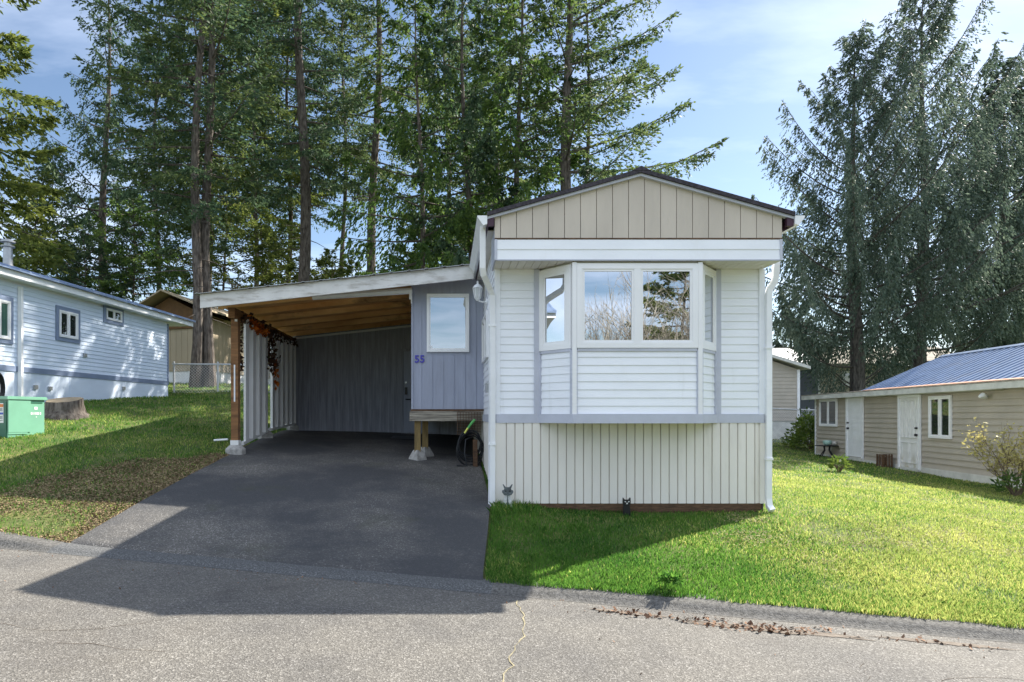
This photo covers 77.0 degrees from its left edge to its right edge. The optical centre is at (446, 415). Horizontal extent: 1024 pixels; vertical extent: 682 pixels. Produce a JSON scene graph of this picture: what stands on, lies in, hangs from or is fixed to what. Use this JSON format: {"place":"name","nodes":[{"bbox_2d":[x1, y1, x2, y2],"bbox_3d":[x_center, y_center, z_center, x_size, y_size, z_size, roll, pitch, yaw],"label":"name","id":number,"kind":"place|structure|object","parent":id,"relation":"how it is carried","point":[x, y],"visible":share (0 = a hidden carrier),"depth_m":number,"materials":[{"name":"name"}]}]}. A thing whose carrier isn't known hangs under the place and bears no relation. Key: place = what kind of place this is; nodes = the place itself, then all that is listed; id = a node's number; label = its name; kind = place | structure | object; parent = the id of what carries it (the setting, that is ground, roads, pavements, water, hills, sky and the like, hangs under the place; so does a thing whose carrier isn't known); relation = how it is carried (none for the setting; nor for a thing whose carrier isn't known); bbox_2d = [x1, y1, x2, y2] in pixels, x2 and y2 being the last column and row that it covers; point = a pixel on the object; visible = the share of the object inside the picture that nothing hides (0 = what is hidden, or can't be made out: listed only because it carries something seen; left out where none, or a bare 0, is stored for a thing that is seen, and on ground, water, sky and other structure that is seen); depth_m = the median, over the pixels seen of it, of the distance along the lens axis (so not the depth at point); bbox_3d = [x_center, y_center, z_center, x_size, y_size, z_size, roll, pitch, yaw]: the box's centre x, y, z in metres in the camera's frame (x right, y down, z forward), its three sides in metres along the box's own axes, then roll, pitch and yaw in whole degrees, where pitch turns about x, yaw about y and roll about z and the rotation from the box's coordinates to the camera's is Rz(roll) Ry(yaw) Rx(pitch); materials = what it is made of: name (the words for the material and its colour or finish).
{"place":"outdoors","nodes":[
{"label":"outdoors","id":0,"kind":"place"},
{"bbox_2d":[71,430,489,579],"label":"driveway","id":1,"kind":"structure","parent":0,"point":[372,501],"depth_m":8.15,"materials":[{"name":"grey asphalt"}]},
{"bbox_2d":[390,436,421,439],"bbox_3d":[-0.930,0.520,14.900,0.700,0.087,0.600,0,0,0],"label":"door mat","id":2,"kind":"object","parent":1,"relation":"on","point":[404,437],"depth_m":14.82,"materials":[{"name":"black rubber"}]},
{"bbox_2d":[0,548,1023,681],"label":"road","id":3,"kind":"structure","parent":0,"point":[250,626],"depth_m":4.56,"materials":[{"name":"grey asphalt"}]},
{"bbox_2d":[0,531,69,551],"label":"kerb","id":4,"kind":"structure","parent":3,"relation":"on","point":[13,541],"depth_m":6.80,"materials":[{"name":"concrete"}]},
{"bbox_2d":[46,542,492,593],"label":"dropped kerb","id":5,"kind":"structure","parent":3,"relation":"on","point":[454,584],"depth_m":6.24,"materials":[{"name":"grey concrete"}]},
{"bbox_2d":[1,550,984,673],"bbox_3d":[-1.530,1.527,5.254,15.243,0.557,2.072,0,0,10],"label":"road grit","id":6,"kind":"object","parent":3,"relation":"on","point":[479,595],"visible":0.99,"depth_m":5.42,"materials":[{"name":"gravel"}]},
{"bbox_2d":[4,614,1019,681],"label":"road crack","id":7,"kind":"object","parent":3,"relation":"on","point":[189,614],"visible":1,"depth_m":4.20,"materials":[{"name":"soil"}]},
{"bbox_2d":[502,600,524,681],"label":"road crack","id":8,"kind":"object","parent":3,"relation":"on","point":[516,644],"visible":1,"depth_m":4.43,"materials":[{"name":"grey asphalt"}]},
{"bbox_2d":[491,580,1023,643],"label":"kerb","id":9,"kind":"structure","parent":3,"relation":"on","point":[905,624],"depth_m":5.35,"materials":[{"name":"concrete"}]},
{"bbox_2d":[593,606,998,650],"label":"bark crumbs","id":10,"kind":"object","parent":3,"relation":"on","point":[750,622],"visible":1,"depth_m":5.06,"materials":[{"name":"brown wood"}]},
{"bbox_2d":[584,608,1018,649],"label":"washed soil","id":11,"kind":"structure","parent":3,"relation":"on","point":[848,636],"depth_m":4.95,"materials":[{"name":"brown soil"}]},
{"bbox_2d":[0,382,1023,628],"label":"lawn","id":12,"kind":"structure","parent":0,"point":[224,423],"depth_m":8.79,"materials":[{"name":"green plant"}]},
{"bbox_2d":[0,396,46,437],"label":"utility cabinet","id":13,"kind":"object","parent":12,"relation":"on","point":[21,415],"visible":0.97,"depth_m":11.57,"materials":[{"name":"green metal"}]},
{"bbox_2d":[0,0,75,279],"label":"fir tree","id":14,"kind":"object","parent":12,"relation":"on","point":[39,253],"visible":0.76,"depth_m":25.87,"materials":[{"name":"green plant"}]},
{"bbox_2d":[5,145,95,284],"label":"fir tree","id":15,"kind":"object","parent":12,"relation":"on","point":[67,201],"visible":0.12,"depth_m":40.75,"materials":[{"name":"green plant"}]},
{"bbox_2d":[0,157,104,291],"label":"fir tree","id":16,"kind":"object","parent":12,"relation":"on","point":[49,234],"visible":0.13,"depth_m":29.76,"materials":[{"name":"green plant"}]},
{"bbox_2d":[44,397,90,419],"bbox_3d":[-8.418,-0.150,14.086,1.104,0.536,1.117,0,0,0],"label":"tree stump","id":17,"kind":"object","parent":12,"relation":"on","point":[70,408],"visible":0.81,"depth_m":13.82,"materials":[{"name":"brown wood"}]},
{"bbox_2d":[26,224,138,297],"bbox_3d":[-16.241,-4.850,28.950,5.843,7.135,5.955,0,0,0],"label":"fir tree","id":18,"kind":"object","parent":12,"relation":"on","point":[84,254],"visible":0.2,"depth_m":28.91,"materials":[{"name":"green plant"}]},
{"bbox_2d":[0,239,195,402],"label":"white house","id":19,"kind":"structure","parent":12,"relation":"on","point":[60,339],"depth_m":16.61,"materials":[{"name":"blue"}]},
{"bbox_2d":[0,373,4,395],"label":"hanging hose","id":20,"kind":"object","parent":19,"relation":"hanging from","point":[2,386],"visible":0.81,"depth_m":14.12,"materials":[{"name":"rubber"}]},
{"bbox_2d":[0,299,10,339],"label":"window","id":21,"kind":"structure","parent":19,"relation":"in","point":[5,306],"depth_m":14.27,"materials":[{"name":"white plastic"}]},
{"bbox_2d":[59,310,78,339],"bbox_3d":[-9.599,-2.303,16.276,0.050,0.667,0.678,0,0,6],"label":"window","id":22,"kind":"structure","parent":19,"relation":"in","point":[68,321],"depth_m":16.25,"materials":[{"name":"white plastic"}]},
{"bbox_2d":[106,308,121,322],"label":"window","id":23,"kind":"structure","parent":19,"relation":"in","point":[111,314],"depth_m":18.08,"materials":[{"name":"white plastic"}]},
{"bbox_2d":[3,0,192,302],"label":"fir tree","id":24,"kind":"object","parent":12,"relation":"on","point":[104,181],"visible":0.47,"depth_m":32.60,"materials":[{"name":"green plant"}]},
{"bbox_2d":[0,445,246,542],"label":"leaf litter","id":25,"kind":"object","parent":12,"relation":"on","point":[159,486],"visible":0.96,"depth_m":8.81,"materials":[{"name":"plant"}]},
{"bbox_2d":[81,195,188,304],"bbox_3d":[-14.901,-5.819,29.959,5.628,9.017,6.264,0,0,-29],"label":"fir tree","id":26,"kind":"object","parent":12,"relation":"on","point":[146,223],"visible":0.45,"depth_m":29.52,"materials":[{"name":"green plant"}]},
{"bbox_2d":[74,0,219,290],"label":"fir tree","id":27,"kind":"object","parent":12,"relation":"on","point":[181,28],"visible":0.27,"depth_m":41.12,"materials":[{"name":"green plant"}]},
{"bbox_2d":[72,0,294,387],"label":"fir tree","id":28,"kind":"object","parent":12,"relation":"on","point":[131,76],"visible":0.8,"depth_m":24.38,"materials":[{"name":"green plant"}]},
{"bbox_2d":[87,0,300,386],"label":"fir tree","id":29,"kind":"object","parent":12,"relation":"on","point":[206,203],"visible":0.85,"depth_m":24.56,"materials":[{"name":"green plant"}]},
{"bbox_2d":[132,0,279,289],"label":"fir tree","id":30,"kind":"object","parent":12,"relation":"on","point":[225,53],"visible":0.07,"depth_m":46.89,"materials":[{"name":"green plant"}]},
{"bbox_2d":[135,289,294,384],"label":"tan house","id":31,"kind":"structure","parent":12,"relation":"on","point":[180,344],"depth_m":27.61,"materials":[{"name":"beige wood"}]},
{"bbox_2d":[172,361,269,392],"bbox_3d":[-7.350,-1.270,22.700,4.421,1.258,0.078,0,0,-13],"label":"chain link fence","id":32,"kind":"object","parent":12,"relation":"on","point":[217,364],"visible":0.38,"depth_m":22.44,"materials":[{"name":"metal"}]},
{"bbox_2d":[214,438,227,440],"bbox_3d":[-4.275,0.462,12.150,0.309,0.060,0.035,0,0,19],"label":"white stake","id":33,"kind":"object","parent":12,"relation":"on","point":[226,439],"visible":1,"depth_m":12.13,"materials":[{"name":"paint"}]},
{"bbox_2d":[173,151,281,324],"bbox_3d":[-11.304,-7.314,33.611,5.975,11.930,6.275,0,0,0],"label":"fir tree","id":34,"kind":"object","parent":12,"relation":"on","point":[214,273],"visible":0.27,"depth_m":32.99,"materials":[{"name":"green plant"}]},
{"bbox_2d":[219,214,297,357],"bbox_3d":[-9.670,-6.077,34.895,5.817,9.425,6.108,0,0,0],"label":"fir tree","id":35,"kind":"object","parent":12,"relation":"on","point":[264,264],"visible":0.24,"depth_m":34.32,"materials":[{"name":"green plant"}]},
{"bbox_2d":[189,0,336,285],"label":"fir tree","id":36,"kind":"object","parent":12,"relation":"on","point":[295,178],"visible":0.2,"depth_m":42.40,"materials":[{"name":"green plant"}]},
{"bbox_2d":[248,220,315,286],"bbox_3d":[-9.556,-6.581,38.753,7.320,10.227,8.026,0,0,0],"label":"fir tree","id":37,"kind":"object","parent":12,"relation":"on","point":[292,267],"visible":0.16,"depth_m":38.46,"materials":[{"name":"green plant"}]},
{"bbox_2d":[224,0,351,281],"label":"fir tree","id":38,"kind":"object","parent":12,"relation":"on","point":[290,215],"visible":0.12,"depth_m":46.48,"materials":[{"name":"green plant"}]},
{"bbox_2d":[192,0,388,281],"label":"fir tree","id":39,"kind":"object","parent":12,"relation":"on","point":[297,43],"visible":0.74,"depth_m":28.87,"materials":[{"name":"green plant"}]},
{"bbox_2d":[284,263,338,282],"bbox_3d":[-6.667,-4.446,32.036,2.568,6.290,3.903,0,0,-9],"label":"bare sapling","id":40,"kind":"object","parent":12,"relation":"on","point":[315,275],"visible":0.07,"depth_m":31.55,"materials":[{"name":"green plant"}]},
{"bbox_2d":[284,248,366,280],"bbox_3d":[-7.224,-5.757,40.088,7.269,9.580,8.255,0,0,22],"label":"fir tree","id":41,"kind":"object","parent":12,"relation":"on","point":[325,261],"visible":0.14,"depth_m":39.19,"materials":[{"name":"green plant"}]},
{"bbox_2d":[195,264,473,454],"bbox_3d":[-1.800,-0.926,13.670,4.920,3.349,5.660,0,0,0],"label":"carport","id":42,"kind":"object","parent":12,"relation":"on","point":[345,365],"visible":0.6,"depth_m":14.89,"materials":[{"name":"white paint"}]},
{"bbox_2d":[240,318,244,371],"bbox_3d":[-3.767,-1.313,11.769,0.115,1.033,0.148,0,0,12],"label":"leaf vine","id":43,"kind":"object","parent":42,"relation":"attached to","point":[241,356],"visible":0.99,"depth_m":11.78,"materials":[{"name":"brown plant"}]},
{"bbox_2d":[247,315,269,336],"bbox_3d":[-3.660,-1.716,12.492,0.247,0.333,1.195,0,0,0],"label":"orange garland","id":44,"kind":"object","parent":42,"relation":"attached to","point":[257,328],"visible":0.92,"depth_m":12.42,"materials":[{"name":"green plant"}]},
{"bbox_2d":[241,311,297,346],"bbox_3d":[-3.700,-1.707,13.761,0.259,0.497,4.091,0,0,0],"label":"leaf garland","id":45,"kind":"object","parent":42,"relation":"attached to","point":[245,318],"visible":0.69,"depth_m":13.42},
{"bbox_2d":[265,323,280,375],"bbox_3d":[-3.641,-1.373,13.469,0.340,1.113,0.751,0,0,11],"label":"hanging garland","id":46,"kind":"object","parent":42,"relation":"hanging from","point":[271,359],"visible":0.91,"depth_m":13.38,"materials":[{"name":"brown plant"}]},
{"bbox_2d":[274,356,279,389],"bbox_3d":[-3.655,-0.906,13.769,0.176,0.744,0.322,0,0,0],"label":"orange leaf string","id":47,"kind":"object","parent":42,"relation":"hanging from","point":[277,383],"visible":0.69,"depth_m":13.73,"materials":[{"name":"orange plant"}]},
{"bbox_2d":[401,349,438,433],"bbox_3d":[-0.650,-0.602,15.933,0.940,2.120,0.114,0,0,0],"label":"door","id":48,"kind":"structure","parent":42,"relation":"in","point":[408,425],"depth_m":15.95,"materials":[{"name":"wood"}]},
{"bbox_2d":[276,0,405,277],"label":"fir tree","id":49,"kind":"object","parent":12,"relation":"on","point":[328,39],"visible":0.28,"depth_m":45.52,"materials":[{"name":"green plant"}]},
{"bbox_2d":[294,0,457,274],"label":"fir tree","id":50,"kind":"object","parent":12,"relation":"on","point":[374,150],"visible":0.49,"depth_m":30.77,"materials":[{"name":"green plant"}]},
{"bbox_2d":[380,214,433,272],"bbox_3d":[-1.930,-6.888,40.142,6.404,11.570,6.625,0,0,29],"label":"cedar tree","id":51,"kind":"object","parent":12,"relation":"on","point":[411,254],"visible":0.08,"depth_m":39.54,"materials":[{"name":"green plant"}]},
{"bbox_2d":[327,0,503,275],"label":"cedar tree","id":52,"kind":"object","parent":12,"relation":"on","point":[423,254],"visible":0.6,"depth_m":26.25,"materials":[{"name":"green plant"}]},
{"bbox_2d":[378,0,509,272],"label":"fir tree","id":53,"kind":"object","parent":12,"relation":"on","point":[449,62],"visible":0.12,"depth_m":43.16,"materials":[{"name":"green plant"}]},
{"bbox_2d":[409,278,483,460],"bbox_3d":[-0.004,-0.851,13.633,1.352,3.357,4.615,0,0,0],"label":"enclosed porch","id":54,"kind":"object","parent":12,"relation":"on","point":[447,373],"visible":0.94,"depth_m":11.40,"materials":[{"name":"white plastic"}]},
{"bbox_2d":[427,294,468,351],"bbox_3d":[0.034,-1.647,11.380,0.754,1.033,0.040,0,0,0],"label":"window","id":55,"kind":"structure","parent":54,"relation":"in","point":[447,314],"depth_m":11.39,"materials":[{"name":"glass"}]},
{"bbox_2d":[387,0,534,265],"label":"cedar tree","id":56,"kind":"object","parent":12,"relation":"on","point":[471,130],"visible":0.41,"depth_m":26.40,"materials":[{"name":"green plant"}]},
{"bbox_2d":[437,0,560,266],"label":"fir tree","id":57,"kind":"object","parent":12,"relation":"on","point":[466,40],"visible":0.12,"depth_m":39.22,"materials":[{"name":"green plant"}]},
{"bbox_2d":[502,484,512,505],"bbox_3d":[0.820,1.078,8.527,0.150,0.328,0.046,0,0,0],"label":"cat ornament","id":58,"kind":"object","parent":12,"relation":"on","point":[507,492],"visible":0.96,"depth_m":8.51,"materials":[{"name":"grey paint"}]},
{"bbox_2d":[441,0,598,265],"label":"cedar tree","id":59,"kind":"object","parent":12,"relation":"on","point":[517,140],"visible":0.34,"depth_m":25.83,"materials":[{"name":"green plant"}]},
{"bbox_2d":[525,0,644,197],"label":"fir tree","id":60,"kind":"object","parent":12,"relation":"on","point":[585,169],"visible":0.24,"depth_m":26.89,"materials":[{"name":"green plant"}]},
{"bbox_2d":[493,0,728,201],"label":"fir tree","id":61,"kind":"object","parent":12,"relation":"on","point":[567,112],"visible":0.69,"depth_m":25.36,"materials":[{"name":"green plant"}]},
{"bbox_2d":[622,498,630,515],"bbox_3d":[2.400,1.229,8.509,0.100,0.275,0.051,0,0,0],"label":"cat ornament","id":62,"kind":"object","parent":12,"relation":"on","point":[626,505],"visible":0.95,"depth_m":8.50,"materials":[{"name":"black metal"}]},
{"bbox_2d":[469,166,804,512],"bbox_3d":[2.480,-0.904,15.418,4.164,4.532,14.605,0,0,0],"label":"mobile home","id":63,"kind":"object","parent":12,"relation":"on","point":[627,347],"visible":0.83,"depth_m":8.46,"materials":[{"name":"white plastic"}]},
{"bbox_2d":[456,419,483,466],"bbox_3d":[0.424,0.489,11.194,0.522,0.866,0.247,0,0,-7],"label":"garden hose","id":64,"kind":"object","parent":63,"relation":"hanging from","point":[476,450],"visible":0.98,"depth_m":11.20,"materials":[{"name":"rubber"}]},
{"bbox_2d":[482,310,488,362],"bbox_3d":[0.653,-1.290,10.700,0.050,0.740,1.200,0,0,0],"label":"side window","id":65,"kind":"structure","parent":63,"relation":"in","point":[485,350],"depth_m":10.65,"materials":[{"name":"white plastic"}]},
{"bbox_2d":[539,264,571,350],"bbox_3d":[1.440,-1.413,8.475,0.030,1.085,0.544,0,0,-40],"label":"left bay window","id":66,"kind":"structure","parent":63,"relation":"in","point":[555,284],"depth_m":8.46,"materials":[{"name":"clear glass"}]},
{"bbox_2d":[577,263,697,347],"bbox_3d":[2.458,-1.413,8.232,1.557,1.085,0.035,0,0,0],"label":"front window","id":67,"kind":"structure","parent":63,"relation":"in","point":[620,305],"depth_m":8.24,"materials":[{"name":"clear glass"}]},
{"bbox_2d":[703,264,715,350],"bbox_3d":[3.478,-1.413,8.475,0.030,1.085,0.546,0,0,40],"label":"right bay window","id":68,"kind":"structure","parent":63,"relation":"in","point":[709,275],"depth_m":8.51,"materials":[{"name":"glass"}]},
{"bbox_2d":[656,569,685,593],"bbox_3d":[1.997,1.505,5.698,0.260,0.271,0.280,0,0,0],"label":"grass tussock","id":69,"kind":"object","parent":12,"relation":"on","point":[667,577],"depth_m":5.66,"materials":[{"name":"green plant"}]},
{"bbox_2d":[772,354,810,438],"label":"taupe house","id":70,"kind":"structure","parent":12,"relation":"on","point":[785,383],"depth_m":29.99,"materials":[{"name":"beige wood"}]},
{"bbox_2d":[772,278,813,348],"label":"spruce tree","id":71,"kind":"object","parent":12,"relation":"on","point":[778,344],"visible":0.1,"depth_m":45.91,"materials":[{"name":"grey plant"}]},
{"bbox_2d":[772,408,814,442],"bbox_3d":[16.950,0.480,28.300,6.136,1.792,0.080,0,0,-6],"label":"chain link fence","id":72,"kind":"object","parent":12,"relation":"on","point":[808,409],"visible":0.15,"depth_m":28.11,"materials":[{"name":"metal"}]},
{"bbox_2d":[779,407,814,448],"bbox_3d":[14.772,0.518,25.897,2.015,1.823,2.100,0,0,0],"label":"rhododendron bush","id":73,"kind":"object","parent":12,"relation":"on","point":[799,437],"visible":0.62,"depth_m":25.78,"materials":[{"name":"green plant"}]},
{"bbox_2d":[772,348,822,427],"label":"blue grey house","id":74,"kind":"structure","parent":12,"relation":"on","point":[804,404],"depth_m":36.99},
{"bbox_2d":[815,445,837,457],"bbox_3d":[13.420,1.272,22.550,0.740,0.445,0.740,0,0,0],"label":"garden table","id":75,"kind":"object","parent":12,"relation":"on","point":[824,450],"visible":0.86,"depth_m":22.45,"materials":[{"name":"black metal"}]},
{"bbox_2d":[823,440,831,445],"bbox_3d":[13.360,0.961,22.430,0.286,0.176,0.286,0,0,0],"label":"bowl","id":76,"kind":"object","parent":75,"relation":"on","point":[827,442],"visible":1,"depth_m":22.35,"materials":[{"name":"teal ceramic"}]},
{"bbox_2d":[826,454,854,471],"bbox_3d":[10.197,1.245,16.558,0.657,0.549,0.668,0,0,-37],"label":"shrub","id":77,"kind":"object","parent":12,"relation":"on","point":[839,460],"visible":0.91,"depth_m":16.55,"materials":[{"name":"green plant"}]},
{"bbox_2d":[679,481,1023,581],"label":"dry thatch","id":78,"kind":"object","parent":12,"relation":"on","point":[862,535],"visible":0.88,"depth_m":7.48,"materials":[{"name":"plant"}]},
{"bbox_2d":[876,454,892,467],"bbox_3d":[12.980,1.349,18.950,0.300,0.430,0.300,0,0,0],"label":"wooden crate","id":79,"kind":"object","parent":12,"relation":"on","point":[884,460],"visible":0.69,"depth_m":18.80,"materials":[{"name":"brown wood"}]},
{"bbox_2d":[820,347,949,393],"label":"taupe house","id":80,"kind":"structure","parent":12,"relation":"on","point":[930,356],"depth_m":43.49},
{"bbox_2d":[842,371,849,385],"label":"window","id":81,"kind":"structure","parent":80,"relation":"in","point":[848,373],"depth_m":43.44,"materials":[{"name":"white plastic"}]},
{"bbox_2d":[751,2,1023,401],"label":"spruce tree","id":82,"kind":"object","parent":12,"relation":"on","point":[819,305],"visible":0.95,"depth_m":31.25,"materials":[{"name":"green plant"}]},
{"bbox_2d":[781,0,1023,387],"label":"spruce tree","id":83,"kind":"object","parent":12,"relation":"on","point":[980,199],"visible":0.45,"depth_m":33.95,"materials":[{"name":"green plant"}]},
{"bbox_2d":[801,343,1023,488],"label":"house","id":84,"kind":"structure","parent":12,"relation":"on","point":[918,418],"depth_m":17.61,"materials":[{"name":"beige"}]},
{"bbox_2d":[819,398,837,426],"bbox_3d":[13.782,-0.105,23.094,0.050,0.990,1.363,0,0,8],"label":"window","id":85,"kind":"structure","parent":84,"relation":"in","point":[828,408],"depth_m":23.03,"materials":[{"name":"white plastic"}]},
{"bbox_2d":[845,397,863,460],"bbox_3d":[13.502,0.410,21.203,0.100,2.140,1.115,0,0,8],"label":"door","id":86,"kind":"structure","parent":84,"relation":"in","point":[854,406],"depth_m":21.20,"materials":[{"name":"white paint"}]},
{"bbox_2d":[896,394,920,471],"bbox_3d":[13.094,0.495,18.136,0.100,2.190,1.068,0,0,8],"label":"door","id":87,"kind":"structure","parent":84,"relation":"in","point":[909,406],"depth_m":18.09,"materials":[{"name":"white paint"}]},
{"bbox_2d":[928,395,951,438],"bbox_3d":[12.942,0.040,16.772,0.050,1.120,0.921,0,0,8],"label":"window","id":88,"kind":"structure","parent":84,"relation":"in","point":[939,407],"depth_m":16.73,"materials":[{"name":"white plastic"}]},
{"bbox_2d":[907,55,1023,353],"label":"spruce tree","id":89,"kind":"object","parent":12,"relation":"on","point":[1009,61],"visible":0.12,"depth_m":38.01,"materials":[{"name":"green plant"}]},
{"bbox_2d":[961,417,1023,494],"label":"budding shrub","id":90,"kind":"object","parent":12,"relation":"on","point":[1007,460],"visible":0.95,"depth_m":13.09,"materials":[{"name":"green plant"}]},
{"bbox_2d":[989,469,1023,496],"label":"shrub","id":91,"kind":"object","parent":12,"relation":"on","point":[1004,483],"visible":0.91,"depth_m":12.62,"materials":[{"name":"green plant"}]},
{"bbox_2d":[0,0,1023,365],"label":"sky","id":92,"kind":"structure","parent":0,"point":[740,59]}
]}

